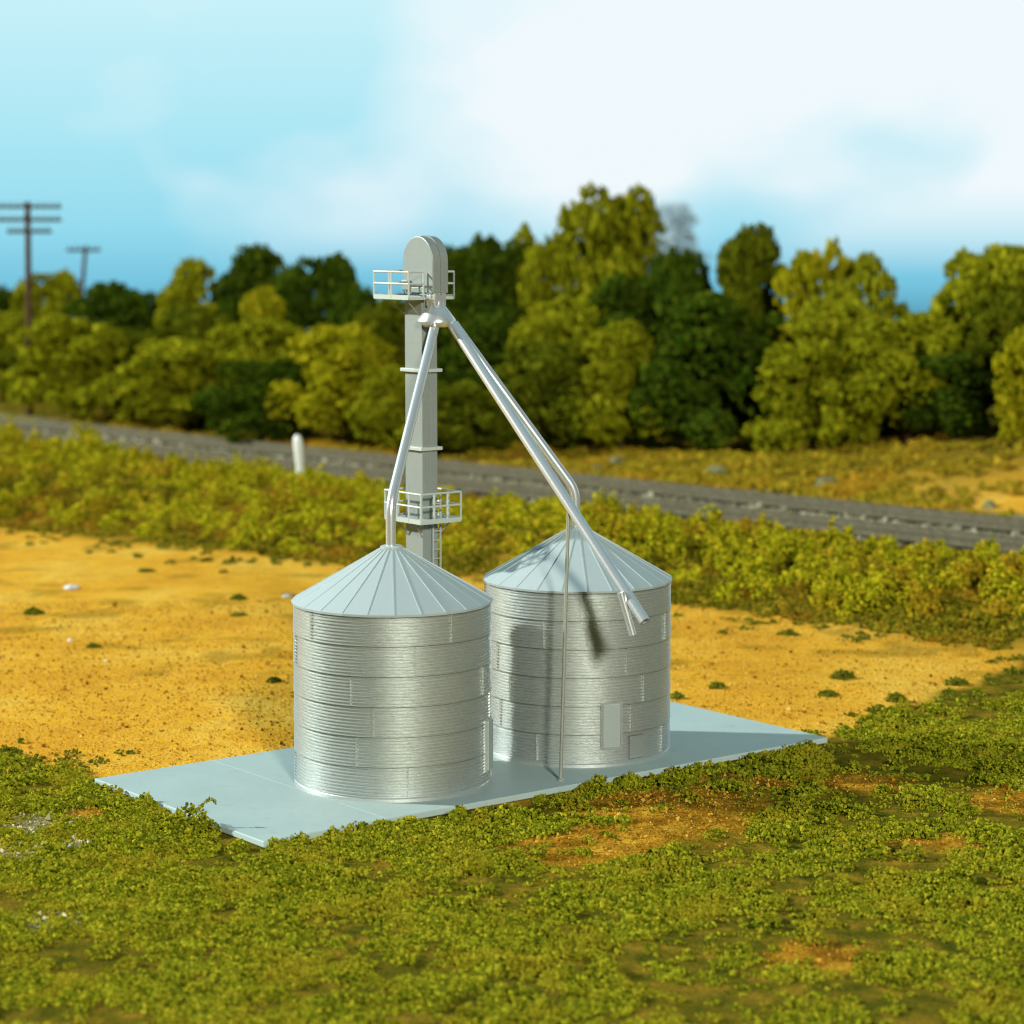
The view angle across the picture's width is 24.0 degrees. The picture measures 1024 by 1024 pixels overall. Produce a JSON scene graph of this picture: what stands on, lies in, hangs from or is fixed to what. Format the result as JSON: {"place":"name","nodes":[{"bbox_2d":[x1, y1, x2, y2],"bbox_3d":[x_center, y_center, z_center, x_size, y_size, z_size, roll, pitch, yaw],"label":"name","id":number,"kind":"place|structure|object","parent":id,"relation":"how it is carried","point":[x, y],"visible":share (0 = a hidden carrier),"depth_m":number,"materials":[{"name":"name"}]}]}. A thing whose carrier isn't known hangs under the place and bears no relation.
{"place":"outdoors","nodes":[
{"label":"outdoors","id":0,"kind":"place"},
{"bbox_2d":[66,246,100,296],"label":"utility pole","id":1,"kind":"object","parent":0,"point":[83,272],"visible":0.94,"depth_m":236.64,"materials":[{"name":"brown wood"}]},
{"bbox_2d":[0,390,1023,1023],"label":"ground","id":2,"kind":"structure","parent":0,"point":[38,574],"depth_m":86.51,"materials":[{"name":"soil"}]},
{"bbox_2d":[0,284,16,312],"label":"tree","id":3,"kind":"object","parent":2,"relation":"on","point":[5,296],"visible":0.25,"depth_m":236.52,"materials":[{"name":"green plant"}]},
{"bbox_2d":[0,744,23,755],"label":"weed tuft","id":4,"kind":"object","parent":2,"relation":"on","point":[16,750],"visible":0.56,"depth_m":78.64,"materials":[{"name":"plant"}]},
{"bbox_2d":[0,311,39,398],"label":"tree","id":5,"kind":"object","parent":2,"relation":"on","point":[10,323],"visible":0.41,"depth_m":220.04,"materials":[{"name":"green plant"}]},
{"bbox_2d":[0,202,61,415],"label":"utility pole","id":6,"kind":"object","parent":2,"relation":"on","point":[27,219],"visible":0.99,"depth_m":204.60,"materials":[{"name":"brown wood"}]},
{"bbox_2d":[0,341,65,401],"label":"tree","id":7,"kind":"object","parent":2,"relation":"on","point":[10,352],"visible":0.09,"depth_m":217.19,"materials":[{"name":"green plant"}]},
{"bbox_2d":[23,606,44,615],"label":"weed tuft","id":8,"kind":"object","parent":2,"relation":"on","point":[29,611],"visible":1,"depth_m":107.53,"materials":[{"name":"plant"}]},
{"bbox_2d":[6,268,81,321],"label":"tree","id":9,"kind":"object","parent":2,"relation":"on","point":[59,290],"visible":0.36,"depth_m":229.18,"materials":[{"name":"green plant"}]},
{"bbox_2d":[0,808,91,929],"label":"corner gravel","id":10,"kind":"structure","parent":2,"relation":"on","point":[48,817],"depth_m":67.54,"materials":[{"name":"grey gravel"}]},
{"bbox_2d":[3,312,129,418],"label":"tree","id":11,"kind":"object","parent":2,"relation":"on","point":[61,350],"visible":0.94,"depth_m":198.37,"materials":[{"name":"green plant"}]},
{"bbox_2d":[63,584,79,589],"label":"stone","id":12,"kind":"object","parent":2,"relation":"on","point":[69,587],"visible":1,"depth_m":115.11,"materials":[{"name":"white stone"}]},
{"bbox_2d":[86,642,101,648],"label":"weed tuft","id":13,"kind":"object","parent":2,"relation":"on","point":[91,645],"visible":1,"depth_m":98.87,"materials":[{"name":"plant"}]},
{"bbox_2d":[68,367,132,408],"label":"tree","id":14,"kind":"object","parent":2,"relation":"on","point":[103,407],"visible":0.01,"depth_m":209.93,"materials":[{"name":"green plant"}]},
{"bbox_2d":[61,280,164,365],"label":"tree","id":15,"kind":"object","parent":2,"relation":"on","point":[114,303],"visible":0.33,"depth_m":219.99,"materials":[{"name":"green plant"}]},
{"bbox_2d":[99,326,173,398],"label":"tree","id":16,"kind":"object","parent":2,"relation":"on","point":[135,338],"visible":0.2,"depth_m":204.51,"materials":[{"name":"green plant"}]},
{"bbox_2d":[137,568,155,572],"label":"weed tuft","id":17,"kind":"object","parent":2,"relation":"on","point":[145,570],"visible":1,"depth_m":120.81,"materials":[{"name":"plant"}]},
{"bbox_2d":[137,791,158,808],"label":"weed tuft","id":18,"kind":"object","parent":2,"relation":"on","point":[145,798],"visible":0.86,"depth_m":71.47,"materials":[{"name":"plant"}]},
{"bbox_2d":[87,337,229,429],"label":"tree","id":19,"kind":"object","parent":2,"relation":"on","point":[164,378],"visible":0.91,"depth_m":187.54,"materials":[{"name":"green plant"}]},
{"bbox_2d":[153,256,219,339],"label":"tree","id":20,"kind":"object","parent":2,"relation":"on","point":[190,287],"visible":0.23,"depth_m":213.36,"materials":[{"name":"green plant"}]},
{"bbox_2d":[159,796,221,838],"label":"weed tuft","id":21,"kind":"object","parent":2,"relation":"on","point":[179,822],"visible":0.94,"depth_m":68.51,"materials":[{"name":"plant"}]},
{"bbox_2d":[151,303,235,387],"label":"tree","id":22,"kind":"object","parent":2,"relation":"on","point":[183,320],"visible":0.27,"depth_m":205.72,"materials":[{"name":"green plant"}]},
{"bbox_2d":[185,381,224,424],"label":"tree","id":23,"kind":"object","parent":2,"relation":"on","point":[200,421],"visible":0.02,"depth_m":191.44,"materials":[{"name":"green plant"}]},
{"bbox_2d":[229,594,246,600],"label":"weed tuft","id":24,"kind":"object","parent":2,"relation":"on","point":[238,597],"visible":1,"depth_m":111.62,"materials":[{"name":"plant"}]},
{"bbox_2d":[229,611,247,616],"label":"weed tuft","id":25,"kind":"object","parent":2,"relation":"on","point":[236,614],"visible":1,"depth_m":107.11,"materials":[{"name":"plant"}]},
{"bbox_2d":[188,358,314,443],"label":"tree","id":26,"kind":"object","parent":2,"relation":"on","point":[236,407],"visible":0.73,"depth_m":178.06,"materials":[{"name":"green plant"}]},
{"bbox_2d":[199,314,306,401],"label":"tree","id":27,"kind":"object","parent":2,"relation":"on","point":[254,338],"visible":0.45,"depth_m":191.33,"materials":[{"name":"green plant"}]},
{"bbox_2d":[210,242,310,324],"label":"tree","id":28,"kind":"object","parent":2,"relation":"on","point":[254,267],"visible":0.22,"depth_m":211.05,"materials":[{"name":"green plant"}]},
{"bbox_2d":[236,284,286,347],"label":"tree","id":29,"kind":"object","parent":2,"relation":"on","point":[257,303],"visible":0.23,"depth_m":198.47,"materials":[{"name":"green plant"}]},
{"bbox_2d":[265,676,281,683],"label":"weed tuft","id":30,"kind":"object","parent":2,"relation":"on","point":[275,679],"visible":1,"depth_m":91.31,"materials":[{"name":"plant"}]},
{"bbox_2d":[282,594,291,597],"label":"stone","id":31,"kind":"object","parent":2,"relation":"on","point":[286,596],"visible":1,"depth_m":112.23,"materials":[{"name":"white stone"}]},
{"bbox_2d":[293,434,303,473],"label":"marker post","id":32,"kind":"object","parent":2,"relation":"on","point":[298,446],"visible":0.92,"depth_m":150.40,"materials":[{"name":"white paint"}]},
{"bbox_2d":[271,251,357,365],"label":"tree","id":33,"kind":"object","parent":2,"relation":"on","point":[296,285],"visible":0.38,"depth_m":202.16,"materials":[{"name":"green plant"}]},
{"bbox_2d":[301,379,346,427],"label":"tree","id":34,"kind":"object","parent":2,"relation":"on","point":[333,417],"visible":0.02,"depth_m":189.44,"materials":[{"name":"green plant"}]},
{"bbox_2d":[263,321,404,443],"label":"tree","id":35,"kind":"object","parent":2,"relation":"on","point":[354,353],"visible":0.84,"depth_m":174.54,"materials":[{"name":"green plant"}]},
{"bbox_2d":[326,281,403,381],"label":"tree","id":36,"kind":"object","parent":2,"relation":"on","point":[352,299],"visible":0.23,"depth_m":197.52,"materials":[{"name":"green plant"}]},
{"bbox_2d":[357,822,372,836],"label":"weed tuft","id":37,"kind":"object","parent":2,"relation":"on","point":[365,828],"visible":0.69,"depth_m":68.13,"materials":[{"name":"plant"}]},
{"bbox_2d":[353,299,404,385],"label":"tree","id":38,"kind":"object","parent":2,"relation":"on","point":[384,320],"visible":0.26,"depth_m":185.84,"materials":[{"name":"green plant"}]},
{"bbox_2d":[346,364,440,454],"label":"tree","id":39,"kind":"object","parent":2,"relation":"on","point":[380,415],"visible":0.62,"depth_m":169.46,"materials":[{"name":"green plant"}]},
{"bbox_2d":[437,243,478,366],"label":"tree","id":40,"kind":"object","parent":2,"relation":"on","point":[443,341],"visible":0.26,"depth_m":189.53,"materials":[{"name":"green plant"}]},
{"bbox_2d":[95,701,826,847],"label":"base slab","id":41,"kind":"structure","parent":2,"relation":"on","point":[261,798],"depth_m":74.15,"materials":[{"name":"grey concrete"}]},
{"bbox_2d":[291,544,492,802],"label":"grain bin","id":42,"kind":"object","parent":41,"relation":"on","point":[392,659],"visible":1,"depth_m":71.73,"materials":[{"name":"silver metal"}]},
{"bbox_2d":[484,716,492,772],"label":"door","id":43,"kind":"structure","parent":42,"relation":"in","point":[488,728],"depth_m":73.47,"materials":[{"name":"silver metal"}]},
{"bbox_2d":[373,235,649,780],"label":"bucket elevator","id":44,"kind":"object","parent":41,"relation":"on","point":[424,282],"visible":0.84,"depth_m":77.37,"materials":[{"name":"silver metal"}]},
{"bbox_2d":[483,527,671,767],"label":"grain bin","id":45,"kind":"object","parent":41,"relation":"on","point":[617,696],"visible":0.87,"depth_m":76.30,"materials":[{"name":"silver metal"}]},
{"bbox_2d":[600,702,622,749],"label":"door","id":46,"kind":"structure","parent":45,"relation":"in","point":[611,714],"depth_m":76.10,"materials":[{"name":"silver metal"}]},
{"bbox_2d":[403,379,519,457],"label":"tree","id":47,"kind":"object","parent":2,"relation":"on","point":[466,404],"visible":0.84,"depth_m":165.99,"materials":[{"name":"green plant"}]},
{"bbox_2d":[444,804,478,827],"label":"weed tuft","id":48,"kind":"object","parent":2,"relation":"on","point":[462,816],"visible":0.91,"depth_m":69.38,"materials":[{"name":"plant"}]},
{"bbox_2d":[437,306,523,417],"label":"tree","id":49,"kind":"object","parent":2,"relation":"on","point":[487,333],"visible":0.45,"depth_m":178.03,"materials":[{"name":"green plant"}]},
{"bbox_2d":[448,231,530,364],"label":"tree","id":50,"kind":"object","parent":2,"relation":"on","point":[492,260],"visible":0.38,"depth_m":190.09,"materials":[{"name":"green plant"}]},
{"bbox_2d":[0,687,1023,1023],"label":"ground cover","id":51,"kind":"object","parent":2,"relation":"on","point":[102,879],"visible":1,"depth_m":61.40,"materials":[{"name":"plant"}]},
{"bbox_2d":[0,412,1023,621],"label":"undergrowth","id":52,"kind":"object","parent":2,"relation":"on","point":[93,454],"visible":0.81,"depth_m":126.92,"materials":[{"name":"plant"}]},
{"bbox_2d":[0,451,1023,650],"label":"scrub","id":53,"kind":"object","parent":2,"relation":"on","point":[788,602],"visible":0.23,"depth_m":121.85,"materials":[{"name":"green plant"}]},
{"bbox_2d":[0,419,1023,535],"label":"railway track","id":54,"kind":"structure","parent":2,"relation":"on","point":[968,521],"depth_m":148.38,"materials":[{"name":"grey stone"}]},
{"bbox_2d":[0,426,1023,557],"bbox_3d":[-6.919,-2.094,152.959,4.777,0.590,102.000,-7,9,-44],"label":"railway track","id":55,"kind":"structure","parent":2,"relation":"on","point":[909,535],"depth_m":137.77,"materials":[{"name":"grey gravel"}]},
{"bbox_2d":[2,529,1023,851],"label":"dirt edge weeds","id":56,"kind":"object","parent":2,"relation":"on","point":[720,631],"visible":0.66,"depth_m":93.52,"materials":[{"name":"plant"}]},
{"bbox_2d":[499,221,573,374],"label":"tree","id":57,"kind":"object","parent":2,"relation":"on","point":[546,262],"visible":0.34,"depth_m":188.23,"materials":[{"name":"green plant"}]},
{"bbox_2d":[484,336,594,449],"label":"tree","id":58,"kind":"object","parent":2,"relation":"on","point":[556,362],"visible":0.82,"depth_m":169.49,"materials":[{"name":"green plant"}]},
{"bbox_2d":[59,407,1023,516],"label":"bank grass","id":59,"kind":"structure","parent":2,"relation":"on","point":[856,486],"depth_m":154.65,"materials":[{"name":"green plant"}]},
{"bbox_2d":[507,294,610,408],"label":"tree","id":60,"kind":"object","parent":2,"relation":"on","point":[555,321],"visible":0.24,"depth_m":177.88,"materials":[{"name":"green plant"}]},
{"bbox_2d":[592,465,602,468],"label":"rock","id":61,"kind":"object","parent":2,"relation":"on","point":[598,466],"visible":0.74,"depth_m":160.42,"materials":[{"name":"brown stone"}]},
{"bbox_2d":[583,773,619,795],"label":"weed tuft","id":62,"kind":"object","parent":2,"relation":"on","point":[603,787],"visible":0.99,"depth_m":73.23,"materials":[{"name":"plant"}]},
{"bbox_2d":[545,181,666,338],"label":"tree","id":63,"kind":"object","parent":2,"relation":"on","point":[620,232],"visible":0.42,"depth_m":188.39,"materials":[{"name":"green plant"}]},
{"bbox_2d":[609,456,625,465],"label":"rock","id":64,"kind":"object","parent":2,"relation":"on","point":[618,460],"visible":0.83,"depth_m":162.17,"materials":[{"name":"grey stone"}]},
{"bbox_2d":[561,319,681,448],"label":"tree","id":65,"kind":"object","parent":2,"relation":"on","point":[614,351],"visible":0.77,"depth_m":167.51,"materials":[{"name":"green plant"}]},
{"bbox_2d":[619,771,643,788],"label":"weed tuft","id":66,"kind":"object","parent":2,"relation":"on","point":[630,780],"visible":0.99,"depth_m":74.19,"materials":[{"name":"plant"}]},
{"bbox_2d":[584,271,685,434],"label":"tree","id":67,"kind":"object","parent":2,"relation":"on","point":[627,297],"visible":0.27,"depth_m":177.61,"materials":[{"name":"green plant"}]},
{"bbox_2d":[641,245,712,373],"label":"tree","id":68,"kind":"object","parent":2,"relation":"on","point":[677,268],"visible":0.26,"depth_m":183.07,"materials":[{"name":"green plant"}]},
{"bbox_2d":[670,691,684,699],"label":"weed tuft","id":69,"kind":"object","parent":2,"relation":"on","point":[677,695],"visible":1,"depth_m":88.46,"materials":[{"name":"plant"}]},
{"bbox_2d":[625,289,791,449],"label":"tree","id":70,"kind":"object","parent":2,"relation":"on","point":[698,340],"visible":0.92,"depth_m":165.15,"materials":[{"name":"green plant"}]},
{"bbox_2d":[708,681,725,689],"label":"weed tuft","id":71,"kind":"object","parent":2,"relation":"on","point":[717,685],"visible":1,"depth_m":90.01,"materials":[{"name":"plant"}]},
{"bbox_2d":[706,465,728,475],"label":"rock","id":72,"kind":"object","parent":2,"relation":"on","point":[716,469],"visible":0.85,"depth_m":153.94,"materials":[{"name":"grey stone"}]},
{"bbox_2d":[711,221,791,422],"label":"tree","id":73,"kind":"object","parent":2,"relation":"on","point":[747,257],"visible":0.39,"depth_m":178.60,"materials":[{"name":"green plant"}]},
{"bbox_2d":[732,354,795,440],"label":"tree","id":74,"kind":"object","parent":2,"relation":"on","point":[745,420],"visible":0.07,"depth_m":169.35,"materials":[{"name":"green plant"}]},
{"bbox_2d":[776,628,795,635],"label":"weed tuft","id":75,"kind":"object","parent":2,"relation":"on","point":[786,632],"visible":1,"depth_m":102.10,"materials":[{"name":"plant"}]},
{"bbox_2d":[741,339,879,453],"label":"tree","id":76,"kind":"object","parent":2,"relation":"on","point":[804,387],"visible":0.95,"depth_m":156.62,"materials":[{"name":"green plant"}]},
{"bbox_2d":[772,235,856,430],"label":"tree","id":77,"kind":"object","parent":2,"relation":"on","point":[803,275],"visible":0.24,"depth_m":173.78,"materials":[{"name":"green plant"}]},
{"bbox_2d":[761,295,885,428],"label":"tree","id":78,"kind":"object","parent":2,"relation":"on","point":[818,319],"visible":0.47,"depth_m":163.86,"materials":[{"name":"green plant"}]},
{"bbox_2d":[815,476,836,486],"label":"rock","id":79,"kind":"object","parent":2,"relation":"on","point":[820,481],"visible":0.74,"depth_m":147.31,"materials":[{"name":"grey stone"}]},
{"bbox_2d":[817,689,839,697],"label":"weed tuft","id":80,"kind":"object","parent":2,"relation":"on","point":[827,693],"visible":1,"depth_m":88.82,"materials":[{"name":"plant"}]},
{"bbox_2d":[830,668,855,680],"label":"weed tuft","id":81,"kind":"object","parent":2,"relation":"on","point":[846,675],"visible":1,"depth_m":92.33,"materials":[{"name":"plant"}]},
{"bbox_2d":[823,250,908,366],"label":"tree","id":82,"kind":"object","parent":2,"relation":"on","point":[867,266],"visible":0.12,"depth_m":168.78,"materials":[{"name":"green plant"}]},
{"bbox_2d":[846,402,911,441],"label":"tree","id":83,"kind":"object","parent":2,"relation":"on","point":[885,427],"visible":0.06,"depth_m":160.39,"materials":[{"name":"green plant"}]},
{"bbox_2d":[886,691,907,702],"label":"weed tuft","id":84,"kind":"object","parent":2,"relation":"on","point":[895,696],"visible":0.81,"depth_m":87.62,"materials":[{"name":"plant"}]},
{"bbox_2d":[831,311,963,442],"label":"tree","id":85,"kind":"object","parent":2,"relation":"on","point":[882,381],"visible":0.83,"depth_m":154.91,"materials":[{"name":"green plant"}]},
{"bbox_2d":[895,350,1009,436],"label":"tree","id":86,"kind":"object","parent":2,"relation":"on","point":[960,373],"visible":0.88,"depth_m":152.40,"materials":[{"name":"green plant"}]},
{"bbox_2d":[944,676,969,686],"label":"weed tuft","id":87,"kind":"object","parent":2,"relation":"on","point":[955,680],"visible":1,"depth_m":90.98,"materials":[{"name":"plant"}]},
{"bbox_2d":[927,242,1023,413],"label":"tree","id":88,"kind":"object","parent":2,"relation":"on","point":[994,267],"visible":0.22,"depth_m":160.35,"materials":[{"name":"green plant"}]},
{"bbox_2d":[983,500,996,508],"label":"rock","id":89,"kind":"object","parent":2,"relation":"on","point":[989,504],"visible":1,"depth_m":137.31,"materials":[{"name":"grey stone"}]},
{"bbox_2d":[959,288,1023,421],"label":"tree","id":90,"kind":"object","parent":2,"relation":"on","point":[996,320],"visible":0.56,"depth_m":153.91,"materials":[{"name":"green plant"}]},
{"bbox_2d":[992,323,1023,441],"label":"tree","id":91,"kind":"object","parent":2,"relation":"on","point":[1012,421],"visible":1,"depth_m":144.79,"materials":[{"name":"green plant"}]},
{"bbox_2d":[0,0,1023,382],"label":"sky","id":92,"kind":"structure","parent":0,"point":[163,133],"materials":[{"name":"blue"}]},
{"bbox_2d":[645,200,710,280],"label":"distant tree","id":93,"kind":"object","parent":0,"point":[672,216],"visible":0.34,"depth_m":414.14,"materials":[{"name":"grey plant"}]}
]}

